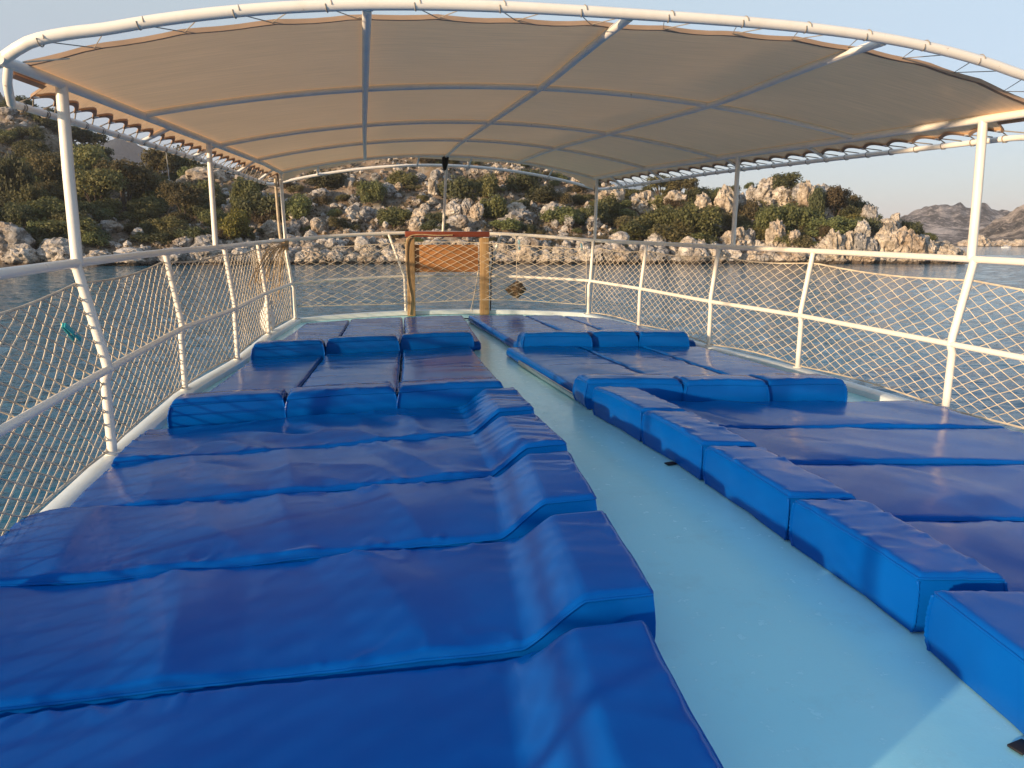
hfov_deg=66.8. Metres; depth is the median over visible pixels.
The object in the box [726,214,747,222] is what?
shrub
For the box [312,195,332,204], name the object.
shrub
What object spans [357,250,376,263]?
boulder
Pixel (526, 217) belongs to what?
rock crag
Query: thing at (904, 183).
sky
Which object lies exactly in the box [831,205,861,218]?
shrub
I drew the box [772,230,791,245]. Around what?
shrub
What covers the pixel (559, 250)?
boulder
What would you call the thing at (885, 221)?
rock crag
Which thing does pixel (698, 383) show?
sun mattress
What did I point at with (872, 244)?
rock crag
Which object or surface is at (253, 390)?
sun mattress
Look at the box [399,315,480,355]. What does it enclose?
sun mattress
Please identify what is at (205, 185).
shrub
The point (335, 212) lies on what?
shrub
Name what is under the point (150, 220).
shrub
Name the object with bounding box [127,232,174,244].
shrub
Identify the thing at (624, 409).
sun mattress
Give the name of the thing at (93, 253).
boulder
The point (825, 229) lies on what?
shrub
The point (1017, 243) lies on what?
boulder
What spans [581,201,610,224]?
shrub
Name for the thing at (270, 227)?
boulder
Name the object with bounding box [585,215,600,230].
boulder
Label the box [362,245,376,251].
boulder
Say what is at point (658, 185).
tree
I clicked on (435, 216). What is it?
shrub
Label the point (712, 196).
shrub
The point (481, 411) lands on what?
sun mattress
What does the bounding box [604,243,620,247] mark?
boulder
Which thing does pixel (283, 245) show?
rope bundle
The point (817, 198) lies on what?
shrub
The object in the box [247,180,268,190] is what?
shrub
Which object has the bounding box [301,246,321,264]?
boulder
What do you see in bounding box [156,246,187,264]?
boulder
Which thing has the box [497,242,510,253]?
boulder
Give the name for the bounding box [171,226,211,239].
shrub
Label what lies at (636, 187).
house
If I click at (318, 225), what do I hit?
boulder
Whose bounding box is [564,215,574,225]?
boulder
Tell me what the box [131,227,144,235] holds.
boulder
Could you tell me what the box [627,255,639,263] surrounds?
boulder
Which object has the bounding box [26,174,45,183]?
shrub
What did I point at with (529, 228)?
shrub
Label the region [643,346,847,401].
sun mattress
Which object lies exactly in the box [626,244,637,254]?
boulder
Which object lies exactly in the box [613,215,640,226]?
shrub
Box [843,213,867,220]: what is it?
shrub
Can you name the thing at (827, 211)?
rock crag
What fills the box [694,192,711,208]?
rock crag
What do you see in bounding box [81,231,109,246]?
shrub
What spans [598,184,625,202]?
rock crag
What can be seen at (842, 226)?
shrub
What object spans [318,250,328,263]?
boulder
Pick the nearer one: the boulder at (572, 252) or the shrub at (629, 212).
the boulder at (572, 252)
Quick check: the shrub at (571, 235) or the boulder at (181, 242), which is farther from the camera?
the shrub at (571, 235)
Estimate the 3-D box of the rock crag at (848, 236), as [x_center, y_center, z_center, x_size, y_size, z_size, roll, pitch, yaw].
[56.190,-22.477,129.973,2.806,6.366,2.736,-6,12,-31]
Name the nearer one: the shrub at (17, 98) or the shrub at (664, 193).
the shrub at (664, 193)
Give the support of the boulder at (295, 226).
on the terrain at (347, 190)
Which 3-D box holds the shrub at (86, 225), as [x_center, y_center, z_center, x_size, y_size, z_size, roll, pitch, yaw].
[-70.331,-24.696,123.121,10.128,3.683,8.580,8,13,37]
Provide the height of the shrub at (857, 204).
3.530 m
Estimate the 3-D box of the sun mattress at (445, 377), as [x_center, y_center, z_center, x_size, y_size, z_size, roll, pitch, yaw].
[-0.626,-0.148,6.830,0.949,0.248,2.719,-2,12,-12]
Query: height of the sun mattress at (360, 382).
0.248 m
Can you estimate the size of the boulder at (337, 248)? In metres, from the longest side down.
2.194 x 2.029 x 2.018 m
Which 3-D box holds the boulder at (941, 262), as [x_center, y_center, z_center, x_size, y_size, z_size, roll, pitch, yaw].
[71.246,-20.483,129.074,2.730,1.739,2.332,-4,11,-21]
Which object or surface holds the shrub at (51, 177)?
on the terrain at (347, 190)
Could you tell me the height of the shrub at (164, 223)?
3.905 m
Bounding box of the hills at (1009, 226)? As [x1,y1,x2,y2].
[952,205,1023,245]
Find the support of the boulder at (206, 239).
on the terrain at (347, 190)
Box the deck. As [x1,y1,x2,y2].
[39,309,1023,767]
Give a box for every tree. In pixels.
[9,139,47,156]
[24,149,62,180]
[58,142,109,178]
[75,167,128,201]
[91,157,155,211]
[126,169,168,195]
[138,144,185,177]
[155,180,205,212]
[173,156,201,173]
[645,174,671,194]
[665,175,699,192]
[707,187,720,194]
[744,182,754,188]
[769,171,803,188]
[825,184,853,219]
[848,194,862,202]
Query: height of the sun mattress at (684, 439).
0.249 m
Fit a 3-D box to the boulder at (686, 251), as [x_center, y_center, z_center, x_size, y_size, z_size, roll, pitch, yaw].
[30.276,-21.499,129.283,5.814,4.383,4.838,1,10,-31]
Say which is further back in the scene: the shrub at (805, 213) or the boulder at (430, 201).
the boulder at (430, 201)
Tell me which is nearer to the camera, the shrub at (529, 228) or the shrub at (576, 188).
the shrub at (529, 228)
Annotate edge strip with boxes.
[519,360,573,398]
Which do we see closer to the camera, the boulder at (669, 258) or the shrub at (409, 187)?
the boulder at (669, 258)
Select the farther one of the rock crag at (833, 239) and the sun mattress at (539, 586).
the rock crag at (833, 239)
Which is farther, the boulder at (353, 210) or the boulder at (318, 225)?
the boulder at (353, 210)
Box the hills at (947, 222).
[900,202,1009,243]
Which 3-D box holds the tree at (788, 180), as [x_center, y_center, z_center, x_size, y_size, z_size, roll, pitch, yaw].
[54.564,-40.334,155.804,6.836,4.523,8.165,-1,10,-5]
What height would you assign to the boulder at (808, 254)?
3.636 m
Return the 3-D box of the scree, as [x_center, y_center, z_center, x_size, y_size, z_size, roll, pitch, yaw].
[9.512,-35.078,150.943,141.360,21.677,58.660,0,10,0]
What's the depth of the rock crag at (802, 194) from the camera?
145.60 m
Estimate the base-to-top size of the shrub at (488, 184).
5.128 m
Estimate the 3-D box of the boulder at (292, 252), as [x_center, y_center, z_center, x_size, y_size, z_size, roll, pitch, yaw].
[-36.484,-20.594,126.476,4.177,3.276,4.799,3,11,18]
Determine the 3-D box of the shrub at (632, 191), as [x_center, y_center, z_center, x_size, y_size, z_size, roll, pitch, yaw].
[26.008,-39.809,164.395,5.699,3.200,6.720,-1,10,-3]
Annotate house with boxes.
[611,182,647,191]
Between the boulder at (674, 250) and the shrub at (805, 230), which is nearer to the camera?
the boulder at (674, 250)
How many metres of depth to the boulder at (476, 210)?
138.03 m
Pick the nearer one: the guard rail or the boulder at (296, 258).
the guard rail
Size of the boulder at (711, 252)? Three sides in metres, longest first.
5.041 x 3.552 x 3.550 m
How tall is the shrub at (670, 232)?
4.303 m
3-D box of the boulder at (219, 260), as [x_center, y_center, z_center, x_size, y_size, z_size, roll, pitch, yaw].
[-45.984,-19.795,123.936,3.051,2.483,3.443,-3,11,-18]
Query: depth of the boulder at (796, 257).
129.05 m
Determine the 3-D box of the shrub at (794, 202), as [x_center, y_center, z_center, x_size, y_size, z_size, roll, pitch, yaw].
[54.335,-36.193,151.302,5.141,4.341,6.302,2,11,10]
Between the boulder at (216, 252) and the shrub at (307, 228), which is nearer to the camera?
the boulder at (216, 252)
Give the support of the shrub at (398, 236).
on the terrain at (347, 190)
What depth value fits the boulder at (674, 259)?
129.09 m
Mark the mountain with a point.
(125, 149)
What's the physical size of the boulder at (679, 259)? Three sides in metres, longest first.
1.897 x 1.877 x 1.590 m
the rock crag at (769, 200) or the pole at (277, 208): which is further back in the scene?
the rock crag at (769, 200)
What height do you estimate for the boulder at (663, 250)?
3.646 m
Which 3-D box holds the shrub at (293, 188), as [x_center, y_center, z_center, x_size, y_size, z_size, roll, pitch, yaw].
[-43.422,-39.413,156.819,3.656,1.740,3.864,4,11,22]
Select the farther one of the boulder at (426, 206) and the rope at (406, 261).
the boulder at (426, 206)
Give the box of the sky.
[0,0,1023,218]
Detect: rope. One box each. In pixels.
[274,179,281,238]
[405,234,452,314]
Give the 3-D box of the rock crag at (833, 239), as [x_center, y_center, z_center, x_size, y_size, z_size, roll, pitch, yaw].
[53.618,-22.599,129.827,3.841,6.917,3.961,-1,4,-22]
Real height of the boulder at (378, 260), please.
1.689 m
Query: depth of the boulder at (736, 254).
129.74 m
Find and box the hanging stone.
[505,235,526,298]
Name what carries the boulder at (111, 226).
on the terrain at (347, 190)
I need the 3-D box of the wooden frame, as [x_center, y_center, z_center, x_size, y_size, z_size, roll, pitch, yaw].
[-0.949,-1.635,11.516,1.240,1.233,0.120,-2,12,-12]
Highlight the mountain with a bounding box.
[100,133,173,172]
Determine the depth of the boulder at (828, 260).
128.97 m
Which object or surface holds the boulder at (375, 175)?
on the terrain at (347, 190)
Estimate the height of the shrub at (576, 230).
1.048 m
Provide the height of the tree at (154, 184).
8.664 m
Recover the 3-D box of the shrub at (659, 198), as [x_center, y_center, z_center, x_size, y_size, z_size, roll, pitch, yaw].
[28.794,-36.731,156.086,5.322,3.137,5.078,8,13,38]
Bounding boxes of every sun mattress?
[0,451,596,585]
[0,510,655,717]
[0,620,723,767]
[70,414,566,506]
[111,387,533,466]
[167,355,322,427]
[251,320,349,359]
[284,350,400,417]
[326,317,402,354]
[395,346,503,408]
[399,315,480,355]
[468,315,592,347]
[506,346,683,408]
[526,315,638,346]
[565,316,695,347]
[581,346,769,401]
[592,386,1003,440]
[641,411,1023,479]
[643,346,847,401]
[703,446,1023,539]
[789,498,1023,632]
[924,590,1023,754]
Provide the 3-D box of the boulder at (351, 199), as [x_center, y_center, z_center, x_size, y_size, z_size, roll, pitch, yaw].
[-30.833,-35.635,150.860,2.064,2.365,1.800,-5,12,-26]
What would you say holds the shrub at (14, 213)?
on the terrain at (347, 190)
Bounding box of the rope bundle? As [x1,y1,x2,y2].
[248,240,288,304]
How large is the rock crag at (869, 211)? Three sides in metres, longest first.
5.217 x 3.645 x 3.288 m
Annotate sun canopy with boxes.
[0,0,1023,262]
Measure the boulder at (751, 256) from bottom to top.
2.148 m
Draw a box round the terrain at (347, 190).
[0,93,967,266]
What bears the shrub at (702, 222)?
on the terrain at (347, 190)
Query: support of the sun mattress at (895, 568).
on the deck
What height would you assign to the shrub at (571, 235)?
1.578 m
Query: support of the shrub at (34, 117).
on the terrain at (347, 190)
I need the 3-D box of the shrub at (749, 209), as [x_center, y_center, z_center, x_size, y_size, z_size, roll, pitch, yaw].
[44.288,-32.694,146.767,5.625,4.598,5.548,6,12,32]
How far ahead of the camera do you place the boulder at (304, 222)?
135.41 m
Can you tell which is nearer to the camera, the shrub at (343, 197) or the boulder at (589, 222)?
the boulder at (589, 222)
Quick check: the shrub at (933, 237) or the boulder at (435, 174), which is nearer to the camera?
the shrub at (933, 237)
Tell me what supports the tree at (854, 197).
on the terrain at (347, 190)
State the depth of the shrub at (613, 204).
145.81 m
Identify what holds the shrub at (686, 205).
on the terrain at (347, 190)
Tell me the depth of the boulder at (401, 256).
127.09 m
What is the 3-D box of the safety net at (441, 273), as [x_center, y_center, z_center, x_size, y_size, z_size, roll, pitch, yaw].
[-0.970,-1.603,11.354,4.219,0.937,0.301,-2,12,-12]
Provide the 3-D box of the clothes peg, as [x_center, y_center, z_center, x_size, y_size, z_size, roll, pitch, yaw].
[-2.275,-0.267,4.004,0.042,0.107,0.132,0,10,-2]
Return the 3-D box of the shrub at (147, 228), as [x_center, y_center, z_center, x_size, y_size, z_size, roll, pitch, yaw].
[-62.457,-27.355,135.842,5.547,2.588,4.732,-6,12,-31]
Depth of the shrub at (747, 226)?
138.13 m
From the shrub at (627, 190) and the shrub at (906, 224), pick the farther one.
the shrub at (627, 190)
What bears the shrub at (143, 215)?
on the terrain at (347, 190)
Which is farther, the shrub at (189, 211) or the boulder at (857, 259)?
the shrub at (189, 211)
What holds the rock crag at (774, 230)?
on the terrain at (347, 190)
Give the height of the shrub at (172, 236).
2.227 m
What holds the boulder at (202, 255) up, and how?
on the terrain at (347, 190)
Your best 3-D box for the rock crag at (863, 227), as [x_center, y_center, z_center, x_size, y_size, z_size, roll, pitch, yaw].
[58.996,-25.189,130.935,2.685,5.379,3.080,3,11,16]
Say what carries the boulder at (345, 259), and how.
on the terrain at (347, 190)
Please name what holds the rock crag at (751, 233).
on the terrain at (347, 190)
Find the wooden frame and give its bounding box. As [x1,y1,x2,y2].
[405,231,489,315]
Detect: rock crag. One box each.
[176,175,188,184]
[185,166,226,185]
[428,177,436,195]
[460,198,471,214]
[504,209,535,225]
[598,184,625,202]
[629,190,656,214]
[663,190,687,208]
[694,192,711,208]
[713,184,738,214]
[722,227,751,252]
[738,191,746,206]
[746,185,756,199]
[747,228,755,241]
[754,177,778,201]
[761,197,773,207]
[765,219,785,246]
[773,187,791,205]
[791,183,799,202]
[796,179,814,205]
[813,184,826,191]
[820,183,829,191]
[822,228,845,260]
[824,206,831,217]
[825,213,833,219]
[842,231,853,261]
[853,232,867,250]
[854,219,870,238]
[860,204,878,220]
[867,238,878,259]
[872,221,898,251]
[873,218,896,232]
[890,212,901,228]
[894,226,915,252]
[912,234,926,252]
[926,239,936,253]
[935,243,960,254]
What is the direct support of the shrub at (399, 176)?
on the terrain at (347, 190)
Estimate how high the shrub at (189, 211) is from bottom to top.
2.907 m
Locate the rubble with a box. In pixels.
[0,98,949,264]
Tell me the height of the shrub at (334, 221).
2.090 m
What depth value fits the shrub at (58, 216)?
125.53 m
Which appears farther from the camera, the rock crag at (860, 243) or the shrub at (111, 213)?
the shrub at (111, 213)
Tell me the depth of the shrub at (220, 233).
126.31 m
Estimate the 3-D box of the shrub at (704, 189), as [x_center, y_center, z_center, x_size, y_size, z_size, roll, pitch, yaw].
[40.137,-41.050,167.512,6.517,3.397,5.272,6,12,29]
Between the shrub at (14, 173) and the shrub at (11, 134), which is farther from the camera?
the shrub at (11, 134)
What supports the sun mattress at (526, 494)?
on the deck
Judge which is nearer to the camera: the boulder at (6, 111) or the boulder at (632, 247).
the boulder at (632, 247)
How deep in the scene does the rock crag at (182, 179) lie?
165.95 m
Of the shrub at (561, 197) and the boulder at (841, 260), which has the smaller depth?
the boulder at (841, 260)
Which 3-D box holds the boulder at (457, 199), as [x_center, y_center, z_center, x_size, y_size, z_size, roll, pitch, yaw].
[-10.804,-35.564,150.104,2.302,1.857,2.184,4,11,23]
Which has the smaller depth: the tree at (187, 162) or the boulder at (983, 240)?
the tree at (187, 162)
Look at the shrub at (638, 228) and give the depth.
133.75 m
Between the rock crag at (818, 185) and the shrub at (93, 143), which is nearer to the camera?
the rock crag at (818, 185)
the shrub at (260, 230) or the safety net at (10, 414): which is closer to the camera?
the safety net at (10, 414)
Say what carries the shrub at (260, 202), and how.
on the terrain at (347, 190)
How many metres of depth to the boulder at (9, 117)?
193.38 m
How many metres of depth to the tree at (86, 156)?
160.49 m
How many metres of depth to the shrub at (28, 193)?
131.03 m
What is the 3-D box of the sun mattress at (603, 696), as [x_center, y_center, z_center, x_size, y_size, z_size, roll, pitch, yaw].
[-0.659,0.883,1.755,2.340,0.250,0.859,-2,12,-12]
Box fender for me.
[260,248,274,331]
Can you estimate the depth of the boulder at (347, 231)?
133.15 m
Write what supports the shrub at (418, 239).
on the terrain at (347, 190)
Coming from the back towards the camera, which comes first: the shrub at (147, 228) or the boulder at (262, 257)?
the shrub at (147, 228)
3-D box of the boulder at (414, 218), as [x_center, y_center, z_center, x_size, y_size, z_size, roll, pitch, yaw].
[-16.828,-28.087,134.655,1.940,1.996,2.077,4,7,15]
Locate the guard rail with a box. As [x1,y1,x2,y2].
[0,231,1023,455]
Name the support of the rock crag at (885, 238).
on the terrain at (347, 190)
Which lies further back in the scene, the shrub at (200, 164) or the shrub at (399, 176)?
the shrub at (200, 164)
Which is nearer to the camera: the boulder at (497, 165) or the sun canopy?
the sun canopy
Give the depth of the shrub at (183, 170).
168.87 m
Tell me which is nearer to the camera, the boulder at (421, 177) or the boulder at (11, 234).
the boulder at (11, 234)
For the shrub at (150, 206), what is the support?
on the terrain at (347, 190)
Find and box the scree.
[183,166,950,252]
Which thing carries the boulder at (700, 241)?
on the terrain at (347, 190)
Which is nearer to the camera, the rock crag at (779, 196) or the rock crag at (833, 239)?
the rock crag at (833, 239)
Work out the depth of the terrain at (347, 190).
151.65 m
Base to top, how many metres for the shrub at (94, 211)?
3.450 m
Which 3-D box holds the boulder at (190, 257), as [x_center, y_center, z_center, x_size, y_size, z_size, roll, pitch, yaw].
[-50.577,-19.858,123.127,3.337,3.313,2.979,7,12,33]
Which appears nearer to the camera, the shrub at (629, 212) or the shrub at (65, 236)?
the shrub at (65, 236)
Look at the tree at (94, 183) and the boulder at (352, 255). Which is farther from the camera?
the tree at (94, 183)
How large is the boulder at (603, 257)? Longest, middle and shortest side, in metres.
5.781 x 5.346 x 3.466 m
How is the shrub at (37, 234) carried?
on the terrain at (347, 190)
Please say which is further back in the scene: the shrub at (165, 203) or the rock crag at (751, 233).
the shrub at (165, 203)
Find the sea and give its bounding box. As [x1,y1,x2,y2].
[0,246,1023,535]
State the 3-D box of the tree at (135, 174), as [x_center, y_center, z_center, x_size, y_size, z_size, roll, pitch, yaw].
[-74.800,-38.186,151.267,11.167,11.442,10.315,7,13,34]
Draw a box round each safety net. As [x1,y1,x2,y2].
[0,247,292,535]
[295,242,586,306]
[591,248,1023,428]
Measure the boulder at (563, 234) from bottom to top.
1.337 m
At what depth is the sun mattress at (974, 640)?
2.29 m
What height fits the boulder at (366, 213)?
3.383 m
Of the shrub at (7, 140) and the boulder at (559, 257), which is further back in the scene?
the shrub at (7, 140)
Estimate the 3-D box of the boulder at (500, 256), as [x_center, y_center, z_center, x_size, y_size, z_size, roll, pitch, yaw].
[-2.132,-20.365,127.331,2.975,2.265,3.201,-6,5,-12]
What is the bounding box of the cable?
[490,242,492,310]
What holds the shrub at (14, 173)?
on the terrain at (347, 190)
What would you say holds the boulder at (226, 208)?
on the terrain at (347, 190)
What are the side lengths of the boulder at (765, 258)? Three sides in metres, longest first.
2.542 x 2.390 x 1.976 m
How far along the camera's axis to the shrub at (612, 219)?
145.49 m
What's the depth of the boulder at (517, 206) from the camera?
141.84 m
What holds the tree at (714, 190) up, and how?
on the terrain at (347, 190)
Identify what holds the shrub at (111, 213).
on the terrain at (347, 190)
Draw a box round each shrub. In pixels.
[0,95,38,111]
[0,129,18,140]
[0,135,14,143]
[0,151,35,196]
[0,196,13,205]
[0,201,40,226]
[4,183,48,205]
[9,124,45,140]
[19,225,51,239]
[21,196,65,221]
[24,106,56,116]
[25,219,53,234]
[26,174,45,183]
[31,109,53,122]
[31,170,62,183]
[33,179,60,190]
[35,234,57,247]
[36,182,64,200]
[36,216,104,236]
[38,119,57,130]
[48,210,90,221]
[52,230,67,238]
[55,125,109,144]
[77,142,101,148]
[78,196,110,203]
[78,201,111,220]
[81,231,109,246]
[84,198,123,215]
[93,228,112,240]
[98,207,122,220]
[102,147,114,159]
[119,208,157,222]
[121,197,165,215]
[121,222,138,232]
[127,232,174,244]
[129,188,164,201]
[131,195,171,212]
[135,218,153,227]
[139,221,155,232]
[151,215,189,233]
[160,231,175,239]
[162,174,178,180]
[165,226,188,238]
[166,211,191,223]
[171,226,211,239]
[175,166,206,180]
[178,203,199,214]
[188,179,220,195]
[192,192,226,207]
[192,203,220,218]
[194,163,216,167]
[196,208,231,228]
[217,209,251,239]
[217,228,234,239]
[228,176,273,214]
[234,191,280,223]
[239,231,254,238]
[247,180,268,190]
[248,207,275,224]
[255,228,265,234]
[270,213,289,220]
[280,192,312,219]
[283,182,297,188]
[285,184,304,192]
[298,225,310,231]
[305,170,346,188]
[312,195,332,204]
[326,208,342,215]
[327,215,346,226]
[334,194,358,201]
[339,223,361,231]
[353,180,368,186]
[356,179,387,204]
[376,205,412,226]
[385,170,417,184]
[392,228,406,237]
[404,237,423,243]
[405,184,421,189]
[416,194,428,201]
[417,158,438,163]
[417,220,448,229]
[423,211,448,221]
[430,159,441,163]
[437,174,478,200]
[466,181,481,197]
[476,173,498,196]
[478,193,507,218]
[488,217,525,229]
[489,237,501,241]
[503,168,543,192]
[509,198,531,208]
[520,189,534,195]
[521,223,536,233]
[524,183,557,202]
[535,229,550,234]
[538,205,583,223]
[548,180,560,186]
[550,191,573,204]
[552,172,569,179]
[567,181,587,191]
[567,234,582,240]
[570,193,590,204]
[570,228,582,232]
[575,207,585,213]
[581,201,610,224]
[590,235,608,244]
[598,193,621,215]
[606,214,623,225]
[609,216,654,240]
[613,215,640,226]
[614,208,637,217]
[619,198,631,207]
[624,188,636,199]
[627,189,642,196]
[640,186,656,193]
[641,204,680,225]
[647,193,663,208]
[647,219,697,241]
[659,188,671,196]
[662,198,690,208]
[668,203,724,235]
[672,232,713,242]
[680,201,694,209]
[683,187,708,201]
[685,186,708,192]
[696,233,717,243]
[700,204,723,213]
[707,225,730,236]
[708,192,716,204]
[712,211,742,228]
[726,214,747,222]
[727,221,754,230]
[737,199,761,218]
[752,226,787,240]
[753,202,799,232]
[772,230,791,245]
[782,188,796,206]
[782,204,826,227]
[787,234,813,247]
[789,226,811,236]
[790,180,805,187]
[792,224,811,232]
[804,215,860,236]
[807,185,827,212]
[813,225,830,237]
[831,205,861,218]
[837,196,852,207]
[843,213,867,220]
[846,200,878,209]
[849,216,882,235]
[901,219,923,228]
[907,225,924,234]
[925,232,938,240]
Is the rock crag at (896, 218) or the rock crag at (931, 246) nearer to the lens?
the rock crag at (931, 246)
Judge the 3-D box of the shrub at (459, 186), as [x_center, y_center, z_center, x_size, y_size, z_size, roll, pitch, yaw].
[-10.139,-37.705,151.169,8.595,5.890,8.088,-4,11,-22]
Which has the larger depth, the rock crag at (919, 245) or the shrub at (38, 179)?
the shrub at (38, 179)
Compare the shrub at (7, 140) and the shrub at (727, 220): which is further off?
the shrub at (7, 140)
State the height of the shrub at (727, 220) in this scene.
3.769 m
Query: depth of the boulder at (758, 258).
130.07 m
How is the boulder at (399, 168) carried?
on the terrain at (347, 190)
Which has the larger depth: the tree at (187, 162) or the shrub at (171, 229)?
the tree at (187, 162)
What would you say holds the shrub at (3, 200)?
on the terrain at (347, 190)
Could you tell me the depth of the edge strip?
6.77 m
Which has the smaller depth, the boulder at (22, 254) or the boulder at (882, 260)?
the boulder at (22, 254)
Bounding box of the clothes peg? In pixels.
[61,323,81,340]
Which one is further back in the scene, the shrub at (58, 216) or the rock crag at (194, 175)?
the rock crag at (194, 175)
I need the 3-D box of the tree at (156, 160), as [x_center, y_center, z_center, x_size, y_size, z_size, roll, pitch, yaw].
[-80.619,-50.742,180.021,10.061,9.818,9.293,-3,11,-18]
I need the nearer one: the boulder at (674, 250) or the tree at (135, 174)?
the boulder at (674, 250)
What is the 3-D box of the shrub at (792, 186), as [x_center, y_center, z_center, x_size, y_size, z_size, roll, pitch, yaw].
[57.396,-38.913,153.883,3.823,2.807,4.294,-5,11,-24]
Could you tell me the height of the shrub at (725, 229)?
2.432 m
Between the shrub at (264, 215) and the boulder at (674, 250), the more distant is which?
the shrub at (264, 215)
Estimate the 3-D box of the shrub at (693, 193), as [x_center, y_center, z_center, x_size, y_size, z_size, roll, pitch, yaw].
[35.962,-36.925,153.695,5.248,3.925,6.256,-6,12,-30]
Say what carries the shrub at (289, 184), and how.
on the terrain at (347, 190)
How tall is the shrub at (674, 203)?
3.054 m
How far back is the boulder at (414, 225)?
132.33 m
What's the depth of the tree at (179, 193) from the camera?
140.32 m
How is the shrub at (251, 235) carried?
on the terrain at (347, 190)
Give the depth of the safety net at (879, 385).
6.65 m
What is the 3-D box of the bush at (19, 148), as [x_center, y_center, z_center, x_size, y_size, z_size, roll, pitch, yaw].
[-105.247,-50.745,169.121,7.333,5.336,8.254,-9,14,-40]
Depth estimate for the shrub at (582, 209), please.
145.17 m
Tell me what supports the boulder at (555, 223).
on the terrain at (347, 190)
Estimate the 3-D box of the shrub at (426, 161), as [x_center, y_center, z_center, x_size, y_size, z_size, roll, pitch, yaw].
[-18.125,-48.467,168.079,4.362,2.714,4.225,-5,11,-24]
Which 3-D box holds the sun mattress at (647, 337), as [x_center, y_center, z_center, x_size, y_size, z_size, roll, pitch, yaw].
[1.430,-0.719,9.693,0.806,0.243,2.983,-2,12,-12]
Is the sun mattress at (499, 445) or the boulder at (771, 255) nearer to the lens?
the sun mattress at (499, 445)
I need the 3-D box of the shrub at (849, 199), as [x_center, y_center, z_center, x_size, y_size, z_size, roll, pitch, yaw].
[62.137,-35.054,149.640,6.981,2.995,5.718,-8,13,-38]
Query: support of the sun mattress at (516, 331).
on the deck
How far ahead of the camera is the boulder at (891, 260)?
129.05 m
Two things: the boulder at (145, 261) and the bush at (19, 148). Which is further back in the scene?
the bush at (19, 148)
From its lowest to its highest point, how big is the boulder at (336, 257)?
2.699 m
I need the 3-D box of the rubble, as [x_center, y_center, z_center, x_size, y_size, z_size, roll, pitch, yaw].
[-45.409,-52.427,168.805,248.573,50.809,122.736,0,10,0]
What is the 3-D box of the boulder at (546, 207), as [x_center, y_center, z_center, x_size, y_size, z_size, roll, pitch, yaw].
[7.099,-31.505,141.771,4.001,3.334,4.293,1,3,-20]
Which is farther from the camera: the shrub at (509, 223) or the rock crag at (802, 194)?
the rock crag at (802, 194)
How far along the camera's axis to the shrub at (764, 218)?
134.13 m
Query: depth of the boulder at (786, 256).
129.13 m
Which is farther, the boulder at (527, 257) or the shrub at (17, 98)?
the shrub at (17, 98)
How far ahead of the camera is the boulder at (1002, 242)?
626.80 m
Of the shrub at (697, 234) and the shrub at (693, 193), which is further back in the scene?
the shrub at (693, 193)
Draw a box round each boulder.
[0,107,17,116]
[0,221,35,250]
[1,243,40,264]
[6,115,13,120]
[36,237,84,261]
[84,250,111,265]
[98,220,123,232]
[106,241,116,246]
[113,247,157,265]
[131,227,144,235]
[142,246,152,250]
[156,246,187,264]
[172,237,190,246]
[185,253,197,264]
[189,243,215,264]
[194,234,222,245]
[214,244,230,254]
[215,252,232,264]
[223,203,232,212]
[230,247,251,264]
[253,250,270,264]
[261,220,277,237]
[274,247,300,264]
[290,219,300,234]
[293,251,305,264]
[299,216,309,231]
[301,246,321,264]
[302,242,321,250]
[310,217,326,233]
[312,188,329,196]
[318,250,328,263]
[326,250,342,264]
[332,244,342,250]
[340,248,347,255]
[342,255,350,263]
[343,229,354,233]
[345,204,359,216]
[347,252,357,263]
[348,194,358,204]
[353,214,363,220]
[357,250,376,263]
[359,206,373,222]
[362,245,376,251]
[371,173,379,179]
[376,255,384,263]
[381,182,395,197]
[381,245,392,254]
[384,250,396,263]
[393,167,402,171]
[393,249,404,263]
[394,193,402,198]
[395,182,402,188]
[408,221,422,230]
[409,216,419,223]
[411,208,427,220]
[414,173,426,182]
[420,203,429,211]
[422,241,441,244]
[426,197,437,205]
[430,169,440,179]
[442,201,460,216]
[447,215,469,228]
[450,195,462,203]
[462,237,472,241]
[469,203,484,218]
[481,169,490,175]
[489,163,502,174]
[494,253,505,263]
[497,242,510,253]
[503,254,515,263]
[505,202,525,210]
[507,250,519,263]
[516,237,540,251]
[516,246,539,263]
[538,253,553,264]
[540,202,559,215]
[549,253,562,264]
[550,219,558,226]
[551,245,565,254]
[557,232,568,235]
[563,249,574,256]
[563,257,574,264]
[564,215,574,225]
[575,256,580,263]
[578,245,590,251]
[579,249,593,263]
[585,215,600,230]
[593,247,613,264]
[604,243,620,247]
[605,244,630,263]
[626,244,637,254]
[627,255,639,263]
[635,245,656,263]
[655,246,669,263]
[666,256,673,263]
[670,247,677,254]
[671,257,677,263]
[677,257,684,263]
[678,242,709,263]
[695,239,707,250]
[706,249,725,263]
[721,250,728,263]
[726,250,745,263]
[742,253,749,263]
[747,253,756,262]
[754,255,760,263]
[760,254,769,263]
[764,243,774,252]
[764,252,775,261]
[774,254,785,262]
[780,252,793,262]
[788,229,800,245]
[790,253,805,262]
[806,245,816,262]
[815,254,825,263]
[822,257,832,263]
[832,257,846,263]
[851,256,863,263]
[863,257,876,263]
[878,257,885,263]
[885,258,896,263]
[901,259,909,263]
[913,252,926,263]
[933,261,948,263]
[944,247,961,263]
[957,239,967,245]
[978,234,992,246]
[995,239,1009,245]
[1006,239,1023,246]
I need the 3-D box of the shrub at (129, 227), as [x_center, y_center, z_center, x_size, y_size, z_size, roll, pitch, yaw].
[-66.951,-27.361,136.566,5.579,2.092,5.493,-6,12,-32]
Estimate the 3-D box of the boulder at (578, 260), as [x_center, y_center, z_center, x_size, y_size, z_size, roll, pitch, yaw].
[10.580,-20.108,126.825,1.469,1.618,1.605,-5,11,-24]

